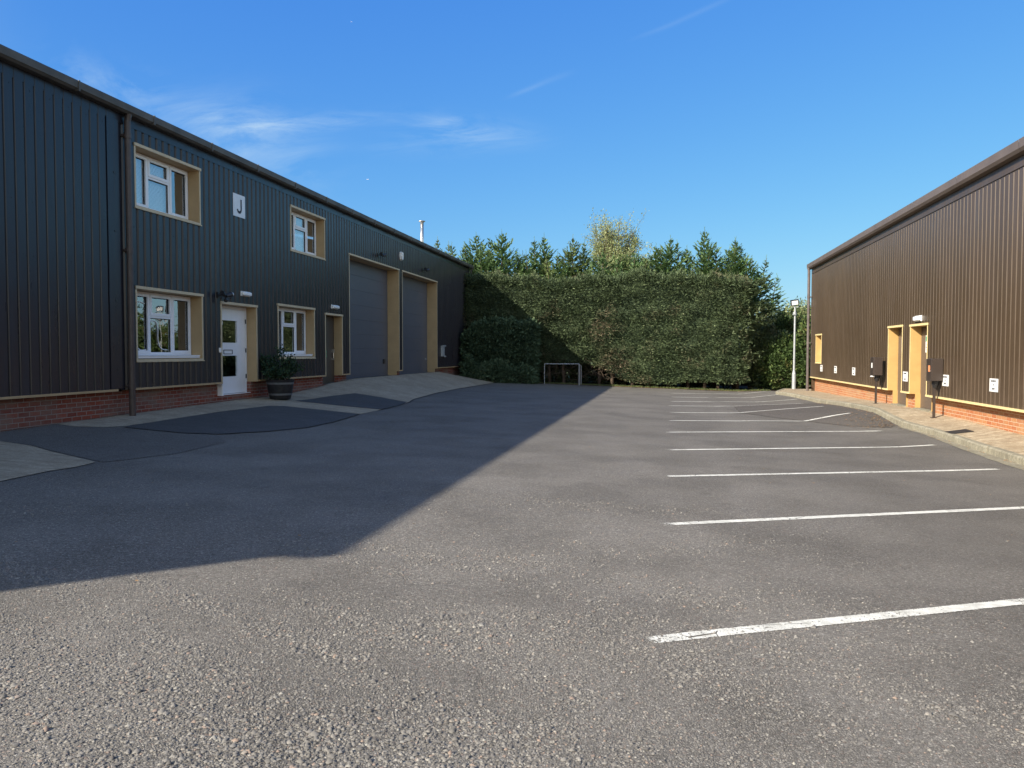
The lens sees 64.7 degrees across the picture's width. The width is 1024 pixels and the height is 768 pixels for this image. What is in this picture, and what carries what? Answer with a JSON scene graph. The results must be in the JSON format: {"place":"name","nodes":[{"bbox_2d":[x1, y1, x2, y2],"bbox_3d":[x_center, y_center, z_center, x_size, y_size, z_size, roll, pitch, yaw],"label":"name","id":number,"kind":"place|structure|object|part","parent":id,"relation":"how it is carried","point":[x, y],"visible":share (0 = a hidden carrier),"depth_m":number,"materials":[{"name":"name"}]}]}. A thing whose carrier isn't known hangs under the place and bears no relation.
{"place":"outdoors","nodes":[
{"label":"outdoors","id":0,"kind":"place"},
{"bbox_2d":[0,363,1023,767],"bbox_3d":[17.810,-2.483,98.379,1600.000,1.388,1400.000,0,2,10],"label":"ground","id":1,"kind":"structure","parent":0,"point":[504,443],"depth_m":5.54,"materials":[{"name":"grey asphalt"}]},
{"bbox_2d":[0,441,93,480],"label":"concrete apron","id":2,"kind":"object","parent":1,"relation":"on","point":[18,460],"visible":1,"depth_m":9.46,"materials":[{"name":"grey concrete"}]},
{"bbox_2d":[0,424,225,461],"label":"asphalt patch","id":3,"kind":"object","parent":1,"relation":"on","point":[105,444],"visible":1,"depth_m":11.38,"materials":[{"name":"grey asphalt"}]},
{"bbox_2d":[4,371,438,430],"bbox_3d":[-5.470,0.107,22.351,0.043,0.346,36.004,0,2,10],"label":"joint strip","id":4,"kind":"object","parent":1,"relation":"on","point":[189,405],"visible":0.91,"depth_m":15.66,"materials":[{"name":"grey concrete"}]},
{"bbox_2d":[0,44,473,431],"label":"industrial unit","id":5,"kind":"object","parent":1,"relation":"on","point":[113,211],"visible":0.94,"depth_m":15.80,"materials":[{"name":"black metal"}]},
{"bbox_2d":[152,320,166,349],"bbox_3d":[-6.847,-0.938,15.661,0.018,0.572,0.531,0,2,10],"label":"display outline","id":6,"kind":"object","parent":5,"relation":"attached to","point":[157,336],"visible":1,"depth_m":15.62,"materials":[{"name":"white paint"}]},
{"bbox_2d":[136,152,187,218],"bbox_3d":[-6.869,-3.799,15.578,0.124,1.018,2.016,0,2,10],"label":"window","id":7,"kind":"structure","parent":5,"relation":"in","point":[166,182],"depth_m":15.66,"materials":[{"name":"white plastic"}]},
{"bbox_2d":[137,291,199,357],"bbox_3d":[-6.753,-1.126,15.662,0.260,1.246,2.084,0,2,10],"label":"window","id":8,"kind":"structure","parent":5,"relation":"in","point":[147,353],"depth_m":15.90,"materials":[{"name":"white plastic"}]},
{"bbox_2d":[216,291,233,301],"bbox_3d":[-6.149,-1.865,17.277,0.263,0.242,0.383,0,2,10],"label":"floodlight","id":9,"kind":"object","parent":5,"relation":"attached to","point":[223,294],"visible":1,"depth_m":17.24,"materials":[{"name":"black plastic"}]},
{"bbox_3d":[-6.360,-0.739,18.244,0.100,1.895,1.378,0,2,10],"label":"door","id":10,"kind":"part","parent":5,"relation":"part of","materials":[{"name":"white plastic"}]},
{"bbox_2d":[233,193,244,218],"bbox_3d":[-6.112,-3.988,18.088,0.010,0.500,0.520,0,2,10],"label":"letter sign","id":11,"kind":"object","parent":5,"relation":"attached to","point":[238,205],"visible":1,"depth_m":18.06,"materials":[{"name":"white plastic"}]},
{"bbox_2d":[240,291,251,296],"bbox_3d":[-6.040,-2.047,18.375,0.085,0.110,0.400,0,2,10],"label":"bulkhead light","id":12,"kind":"object","parent":5,"relation":"attached to","point":[245,294],"visible":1,"depth_m":18.29,"materials":[{"name":"white paint"}]},
{"bbox_2d":[279,307,312,355],"bbox_3d":[-5.768,-1.348,21.099,0.260,1.246,2.084,0,2,10],"label":"window","id":13,"kind":"structure","parent":5,"relation":"in","point":[292,325],"depth_m":21.44,"materials":[{"name":"white plastic"}]},
{"bbox_2d":[291,211,315,255],"bbox_3d":[-5.751,-4.045,21.753,0.124,1.028,2.056,0,2,10],"label":"window","id":14,"kind":"structure","parent":5,"relation":"in","point":[294,225],"depth_m":22.01,"materials":[{"name":"white plastic"}]},
{"bbox_3d":[-5.414,-0.977,23.520,0.100,1.980,1.160,0,2,10],"label":"door","id":15,"kind":"part","parent":5,"relation":"part of","materials":[{"name":"brown paint"}]},
{"bbox_2d":[331,305,339,308],"bbox_3d":[-5.123,-2.235,23.439,0.085,0.110,0.480,0,2,10],"label":"bulkhead light","id":16,"kind":"object","parent":5,"relation":"attached to","point":[335,307],"visible":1,"depth_m":23.35,"materials":[{"name":"white paint"}]},
{"bbox_3d":[-4.960,-2.081,27.056,0.080,3.890,4.750,0,2,10],"label":"garage door","id":17,"kind":"part","parent":5,"relation":"part of","materials":[{"name":"paint"}]},
{"bbox_2d":[377,252,386,256],"bbox_3d":[-4.367,-4.327,27.035,0.263,0.142,0.356,0,2,10],"label":"floodlight","id":18,"kind":"object","parent":5,"relation":"attached to","point":[381,254],"visible":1,"depth_m":27.01,"materials":[{"name":"black plastic"}]},
{"bbox_2d":[399,251,403,260],"bbox_3d":[-4.012,-4.660,29.428,0.105,0.340,0.260,0,2,10],"label":"alarm box","id":19,"kind":"object","parent":5,"relation":"attached to","point":[401,255],"visible":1,"depth_m":29.38,"materials":[{"name":"white paint"}]},
{"bbox_3d":[-4.043,-2.258,32.121,0.080,3.930,4.690,0,2,10],"label":"garage door","id":20,"kind":"part","parent":5,"relation":"part of","materials":[{"name":"paint"}]},
{"bbox_2d":[441,345,445,356],"bbox_3d":[-2.990,-1.438,35.206,0.105,0.510,0.560,0,2,10],"label":"meter box","id":21,"kind":"object","parent":5,"relation":"attached to","point":[443,350],"visible":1,"depth_m":35.08,"materials":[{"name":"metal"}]},
{"bbox_2d":[126,406,358,433],"bbox_3d":[-4.665,0.658,15.170,2.290,0.178,5.200,0,2,10],"label":"asphalt patch","id":22,"kind":"object","parent":1,"relation":"on","point":[265,418],"visible":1,"depth_m":14.73,"materials":[{"name":"grey asphalt"}]},
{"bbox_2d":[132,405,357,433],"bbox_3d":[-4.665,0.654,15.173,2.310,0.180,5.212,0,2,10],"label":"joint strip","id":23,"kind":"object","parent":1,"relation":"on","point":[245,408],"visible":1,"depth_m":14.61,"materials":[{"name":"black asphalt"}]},
{"bbox_2d":[59,372,499,426],"bbox_3d":[-3.258,0.079,26.324,2.980,0.578,28.200,0,2,10],"label":"concrete apron","id":24,"kind":"object","parent":1,"relation":"on","point":[406,387],"visible":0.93,"depth_m":21.68,"materials":[{"name":"grey concrete"}]},
{"bbox_2d":[266,379,293,399],"bbox_3d":[-5.536,0.125,19.294,0.660,0.475,0.660,0,2,10],"label":"barrel planter","id":25,"kind":"object","parent":24,"relation":"on","point":[280,389],"visible":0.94,"depth_m":19.05,"materials":[{"name":"wood"}]},
{"bbox_2d":[259,343,304,379],"bbox_3d":[-5.566,-0.431,19.237,1.145,1.087,1.232,0,2,10],"label":"potted shrub","id":26,"kind":"object","parent":25,"relation":"in","point":[272,371],"visible":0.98,"depth_m":19.13,"materials":[{"name":"green plant"}]},
{"bbox_2d":[297,393,405,408],"bbox_3d":[-3.862,0.432,20.635,2.060,0.221,3.230,0,2,10],"label":"asphalt patch","id":27,"kind":"object","parent":1,"relation":"on","point":[362,400],"visible":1,"depth_m":20.54,"materials":[{"name":"grey asphalt"}]},
{"bbox_2d":[380,382,495,409],"bbox_3d":[-2.052,0.247,28.643,0.503,0.047,19.625,0,2,7],"label":"joint strip","id":28,"kind":"object","parent":1,"relation":"on","point":[430,394],"visible":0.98,"depth_m":24.10,"materials":[{"name":"grey concrete"}]},
{"bbox_2d":[434,237,442,250],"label":"conifer","id":29,"kind":"object","parent":1,"relation":"on","point":[437,244],"depth_m":45.15,"materials":[{"name":"green plant"}]},
{"bbox_2d":[445,245,456,255],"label":"conifer","id":30,"kind":"object","parent":1,"relation":"on","point":[449,253],"visible":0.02,"depth_m":45.09,"materials":[{"name":"green plant"}]},
{"bbox_2d":[446,234,510,273],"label":"conifer","id":31,"kind":"object","parent":1,"relation":"on","point":[477,250],"visible":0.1,"depth_m":41.97,"materials":[{"name":"green plant"}]},
{"bbox_2d":[458,353,538,383],"bbox_3d":[-0.594,-0.558,37.389,3.845,1.744,1.152,0,2,10],"label":"ivy bush","id":32,"kind":"object","parent":1,"relation":"on","point":[508,373],"visible":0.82,"depth_m":37.24,"materials":[{"name":"green plant"}]},
{"bbox_2d":[458,315,542,383],"bbox_3d":[-0.548,-1.621,38.059,4.014,3.358,1.524,0,2,10],"label":"hedge","id":33,"kind":"object","parent":1,"relation":"on","point":[516,343],"visible":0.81,"depth_m":37.67,"materials":[{"name":"green plant"}]},
{"bbox_2d":[0,471,1023,767],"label":"road chippings","id":34,"kind":"object","parent":1,"relation":"on","point":[288,743],"visible":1,"depth_m":3.67,"materials":[{"name":"grey gravel"}]},
{"bbox_2d":[15,375,1023,580],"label":"fallen leaves","id":35,"kind":"object","parent":1,"relation":"on","point":[671,388],"visible":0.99,"depth_m":19.37,"materials":[{"name":"brown plant"}]},
{"bbox_2d":[544,364,581,384],"bbox_3d":[2.383,-0.444,37.816,1.697,1.034,0.591,0,2,10],"label":"goal frame","id":36,"kind":"object","parent":1,"relation":"on","point":[579,374],"visible":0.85,"depth_m":37.68,"materials":[{"name":"metal"}]},
{"bbox_2d":[581,208,649,270],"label":"autumn tree","id":37,"kind":"object","parent":1,"relation":"on","point":[603,242],"visible":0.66,"depth_m":45.92,"materials":[{"name":"green plant"}]},
{"bbox_2d":[607,239,655,380],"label":"conifer","id":38,"kind":"object","parent":1,"relation":"on","point":[645,255],"visible":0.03,"depth_m":44.35,"materials":[{"name":"green plant"}]},
{"bbox_2d":[495,379,779,390],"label":"soil verge","id":39,"kind":"structure","parent":1,"relation":"on","point":[694,387],"depth_m":39.40,"materials":[{"name":"brown soil"}]},
{"bbox_2d":[472,241,499,271],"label":"conifer","id":40,"kind":"object","parent":39,"relation":"on","point":[489,243],"visible":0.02,"depth_m":42.57,"materials":[{"name":"green plant"}]},
{"bbox_2d":[460,229,544,286],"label":"conifer","id":41,"kind":"object","parent":39,"relation":"on","point":[497,247],"visible":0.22,"depth_m":41.38,"materials":[{"name":"green plant"}]},
{"bbox_2d":[508,251,550,277],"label":"conifer","id":42,"kind":"object","parent":39,"relation":"on","point":[520,263],"visible":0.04,"depth_m":41.59,"materials":[{"name":"green plant"}]},
{"bbox_2d":[515,239,547,275],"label":"conifer","id":43,"kind":"object","parent":39,"relation":"on","point":[533,244],"visible":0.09,"depth_m":42.18,"materials":[{"name":"green plant"}]},
{"bbox_2d":[513,237,572,377],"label":"conifer","id":44,"kind":"object","parent":39,"relation":"on","point":[546,255],"visible":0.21,"depth_m":41.32,"materials":[{"name":"green plant"}]},
{"bbox_2d":[540,251,570,380],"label":"conifer","id":45,"kind":"object","parent":39,"relation":"on","point":[558,270],"visible":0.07,"depth_m":41.15,"materials":[{"name":"green plant"}]},
{"bbox_2d":[539,234,604,380],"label":"conifer","id":46,"kind":"object","parent":39,"relation":"on","point":[570,259],"visible":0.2,"depth_m":41.18,"materials":[{"name":"green plant"}]},
{"bbox_2d":[562,242,598,278],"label":"conifer","id":47,"kind":"object","parent":39,"relation":"on","point":[588,262],"visible":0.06,"depth_m":41.60,"materials":[{"name":"green plant"}]},
{"bbox_2d":[567,248,628,382],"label":"conifer","id":48,"kind":"object","parent":39,"relation":"on","point":[600,261],"visible":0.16,"depth_m":40.52,"materials":[{"name":"green plant"}]},
{"bbox_2d":[462,265,781,389],"bbox_3d":[4.895,-2.641,38.679,15.337,6.014,2.867,0,2,10],"label":"clipped hedge","id":49,"kind":"object","parent":39,"relation":"on","point":[641,324],"visible":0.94,"depth_m":37.72,"materials":[{"name":"green plant"}]},
{"bbox_2d":[604,250,650,383],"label":"conifer","id":50,"kind":"object","parent":39,"relation":"on","point":[622,259],"visible":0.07,"depth_m":40.35,"materials":[{"name":"green plant"}]},
{"bbox_2d":[611,250,649,383],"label":"conifer","id":51,"kind":"object","parent":39,"relation":"on","point":[640,257],"visible":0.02,"depth_m":40.63,"materials":[{"name":"green plant"}]},
{"bbox_2d":[539,361,733,387],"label":"undergrowth","id":52,"kind":"object","parent":39,"relation":"on","point":[593,378],"visible":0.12,"depth_m":40.91,"materials":[{"name":"green plant"}]},
{"bbox_2d":[625,242,680,384],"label":"conifer","id":53,"kind":"object","parent":39,"relation":"on","point":[656,256],"visible":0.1,"depth_m":40.28,"materials":[{"name":"green plant"}]},
{"bbox_2d":[538,381,770,390],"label":"grass","id":54,"kind":"structure","parent":39,"relation":"on","point":[654,387],"depth_m":37.50,"materials":[{"name":"green plant"}]},
{"bbox_2d":[624,236,717,384],"bbox_3d":[7.661,-3.641,40.381,5.090,7.699,4.711,0,2,-8],"label":"conifer","id":55,"kind":"object","parent":39,"relation":"on","point":[669,264],"visible":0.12,"depth_m":39.93,"materials":[{"name":"green plant"}]},
{"bbox_2d":[664,246,715,273],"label":"conifer","id":56,"kind":"object","parent":39,"relation":"on","point":[684,253],"visible":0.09,"depth_m":40.31,"materials":[{"name":"green plant"}]},
{"bbox_2d":[670,227,750,386],"bbox_3d":[9.654,-3.780,40.120,4.754,8.109,4.152,0,2,-9],"label":"conifer","id":57,"kind":"object","parent":39,"relation":"on","point":[706,246],"visible":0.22,"depth_m":39.82,"materials":[{"name":"green plant"}]},
{"bbox_2d":[687,242,736,386],"bbox_3d":[9.975,-3.367,40.032,3.658,7.328,3.241,0,2,10],"label":"conifer","id":58,"kind":"object","parent":39,"relation":"on","point":[693,267],"visible":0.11,"depth_m":39.79,"materials":[{"name":"green plant"}]},
{"bbox_2d":[711,239,782,387],"bbox_3d":[11.069,-3.475,39.722,3.451,7.612,4.056,2,3,43],"label":"conifer","id":59,"kind":"object","parent":39,"relation":"on","point":[735,257],"visible":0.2,"depth_m":39.55,"materials":[{"name":"green plant"}]},
{"bbox_2d":[739,257,788,387],"bbox_3d":[11.576,-2.953,39.179,3.693,6.595,2.978,0,2,10],"label":"conifer","id":60,"kind":"object","parent":39,"relation":"on","point":[777,297],"visible":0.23,"depth_m":38.90,"materials":[{"name":"green plant"}]},
{"bbox_2d":[745,317,790,388],"bbox_3d":[11.957,-1.417,38.609,2.440,3.762,2.493,-1,3,-31],"label":"shrub","id":61,"kind":"object","parent":39,"relation":"on","point":[769,333],"visible":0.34,"depth_m":38.22,"materials":[{"name":"green plant"}]},
{"bbox_2d":[751,329,805,389],"bbox_3d":[12.772,-1.055,37.897,3.214,3.122,1.969,0,2,10],"label":"laurel bush","id":62,"kind":"object","parent":39,"relation":"on","point":[782,353],"visible":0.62,"depth_m":37.59,"materials":[{"name":"green plant"}]},
{"bbox_2d":[673,406,820,412],"bbox_3d":[6.703,0.736,22.545,5.423,0.088,0.270,-1,2,-23],"label":"parking line","id":63,"kind":"object","parent":1,"relation":"on","point":[738,412],"visible":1,"depth_m":22.01,"materials":[{"name":"paint"}]},
{"bbox_2d":[671,413,847,420],"bbox_3d":[6.157,0.850,19.649,5.327,0.161,0.220,-1,2,-19],"label":"parking line","id":64,"kind":"object","parent":1,"relation":"on","point":[805,420],"visible":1,"depth_m":19.59,"materials":[{"name":"paint"}]},
{"bbox_2d":[756,309,810,347],"bbox_3d":[13.469,-1.756,39.752,4.327,4.125,2.276,0,2,10],"label":"shrub","id":65,"kind":"object","parent":1,"relation":"on","point":[781,323],"visible":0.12,"depth_m":39.37,"materials":[{"name":"green plant"}]},
{"bbox_2d":[762,297,810,377],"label":"background tree","id":66,"kind":"object","parent":1,"relation":"on","point":[801,308],"visible":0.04,"depth_m":43.78,"materials":[{"name":"green plant"}]},
{"bbox_2d":[665,445,930,449],"bbox_3d":[5.144,1.087,13.903,5.708,0.150,0.112,-1,2,-20],"label":"parking line","id":67,"kind":"object","parent":1,"relation":"on","point":[796,448],"visible":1,"depth_m":13.71,"materials":[{"name":"paint"}]},
{"bbox_2d":[785,296,810,318],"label":"background tree","id":68,"kind":"object","parent":1,"relation":"on","point":[797,308],"depth_m":44.75,"materials":[{"name":"green plant"}]},
{"bbox_2d":[738,431,857,431],"bbox_3d":[5.614,0.992,16.891,5.545,0.167,0.112,-1,2,-21],"label":"parking line","id":69,"kind":"object","parent":1,"relation":"on","point":[799,431],"visible":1,"depth_m":17.07,"materials":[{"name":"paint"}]},
{"bbox_2d":[786,315,810,388],"bbox_3d":[13.707,-1.293,37.307,2.200,3.813,2.048,0,2,10],"label":"laurel bush","id":70,"kind":"object","parent":1,"relation":"on","point":[801,346],"visible":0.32,"depth_m":37.09,"materials":[{"name":"green plant"}]},
{"bbox_2d":[791,325,810,346],"bbox_3d":[15.182,-1.757,36.894,4.463,4.522,3.439,0,2,-7],"label":"background tree","id":71,"kind":"object","parent":1,"relation":"on","point":[805,332],"visible":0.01,"depth_m":36.86,"materials":[{"name":"green plant"}]},
{"bbox_2d":[734,403,893,426],"bbox_3d":[7.934,0.738,22.517,3.150,0.224,8.150,0,2,10],"label":"asphalt patch","id":72,"kind":"object","parent":1,"relation":"on","point":[808,412],"visible":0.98,"depth_m":21.07,"materials":[{"name":"grey asphalt"}]},
{"bbox_2d":[669,468,998,476],"bbox_3d":[4.542,1.199,10.971,5.551,0.171,0.112,-1,2,-19],"label":"parking line","id":73,"kind":"object","parent":1,"relation":"on","point":[829,472],"visible":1,"depth_m":10.89,"materials":[{"name":"paint"}]},
{"bbox_2d":[646,598,1023,642],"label":"parking line","id":74,"kind":"object","parent":1,"relation":"on","point":[876,616],"visible":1,"depth_m":4.69,"materials":[{"name":"paint"}]},
{"bbox_2d":[664,506,1023,524],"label":"parking line","id":75,"kind":"object","parent":1,"relation":"on","point":[825,516],"visible":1,"depth_m":7.86,"materials":[{"name":"paint"}]},
{"bbox_2d":[775,388,1023,464],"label":"kerb","id":76,"kind":"structure","parent":1,"relation":"on","point":[1014,457],"depth_m":16.78,"materials":[{"name":"concrete"}]},
{"bbox_2d":[806,136,1023,434],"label":"industrial unit","id":77,"kind":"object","parent":1,"relation":"on","point":[945,260],"visible":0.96,"depth_m":18.38,"materials":[{"name":"brown metal"}]},
{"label":"door","id":78,"kind":"part","parent":77,"relation":"part of","materials":[{"name":"metal"}]},
{"bbox_2d":[903,371,907,381],"bbox_3d":[10.125,-0.194,20.797,0.012,0.250,0.380,0,2,10],"label":"bay sign","id":79,"kind":"object","parent":77,"relation":"attached to","point":[905,376],"visible":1,"depth_m":20.76,"materials":[{"name":"white paint"}]},
{"bbox_2d":[913,315,921,321],"bbox_3d":[9.912,-1.601,19.754,0.085,0.140,0.480,0,2,10],"label":"bulkhead light","id":80,"kind":"object","parent":77,"relation":"attached to","point":[917,318],"visible":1,"depth_m":19.62,"materials":[{"name":"white paint"}]},
{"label":"door","id":81,"kind":"part","parent":77,"relation":"part of","materials":[{"name":"metal"}]},
{"bbox_2d":[942,375,948,385],"bbox_3d":[9.598,-0.079,17.887,0.012,0.250,0.380,0,2,10],"label":"bay sign","id":82,"kind":"object","parent":77,"relation":"attached to","point":[945,381],"visible":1,"depth_m":17.87,"materials":[{"name":"white paint"}]},
{"bbox_2d":[989,378,997,391],"bbox_3d":[9.131,0.023,15.311,0.012,0.250,0.380,0,2,10],"label":"bay sign","id":83,"kind":"object","parent":77,"relation":"attached to","point":[993,385],"visible":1,"depth_m":15.31,"materials":[{"name":"white paint"}]},
{"bbox_2d":[898,426,1023,469],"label":"kerb channel","id":84,"kind":"object","parent":1,"relation":"on","point":[995,458],"visible":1,"depth_m":13.70,"materials":[{"name":"concrete"}]},
{"bbox_2d":[0,0,1023,314],"label":"sky","id":85,"kind":"structure","parent":0,"point":[788,130],"materials":[{"name":"blue"}]},
{"bbox_2d":[779,388,1023,454],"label":"pavement","id":86,"kind":"structure","parent":0,"point":[1002,439],"depth_m":17.18,"materials":[{"name":"beige concrete"}]},
{"bbox_2d":[790,299,800,388],"bbox_3d":[12.558,-1.733,35.875,0.439,4.068,0.212,0,2,10],"label":"lamp post","id":87,"kind":"object","parent":86,"relation":"on","point":[795,302],"visible":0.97,"depth_m":35.85,"materials":[{"name":"metal"}]},
{"bbox_2d":[870,357,882,403],"bbox_3d":[10.215,-0.089,22.707,0.280,1.322,0.360,0,2,10],"label":"car charger","id":88,"kind":"object","parent":86,"relation":"on","point":[876,366],"visible":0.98,"depth_m":22.54,"materials":[{"name":"brown metal"}]},
{"bbox_2d":[926,358,942,417],"bbox_3d":[9.514,0.105,18.214,0.257,1.360,0.360,0,2,10],"label":"car charger","id":89,"kind":"object","parent":86,"relation":"on","point":[934,371],"visible":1,"depth_m":18.09,"materials":[{"name":"brown metal"}]},
{"bbox_2d":[944,429,973,433],"bbox_3d":[8.707,0.929,15.759,0.420,0.073,0.420,0,2,10],"label":"access cover","id":90,"kind":"object","parent":86,"relation":"in","point":[959,431],"visible":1,"depth_m":15.73,"materials":[{"name":"metal"}]}
]}

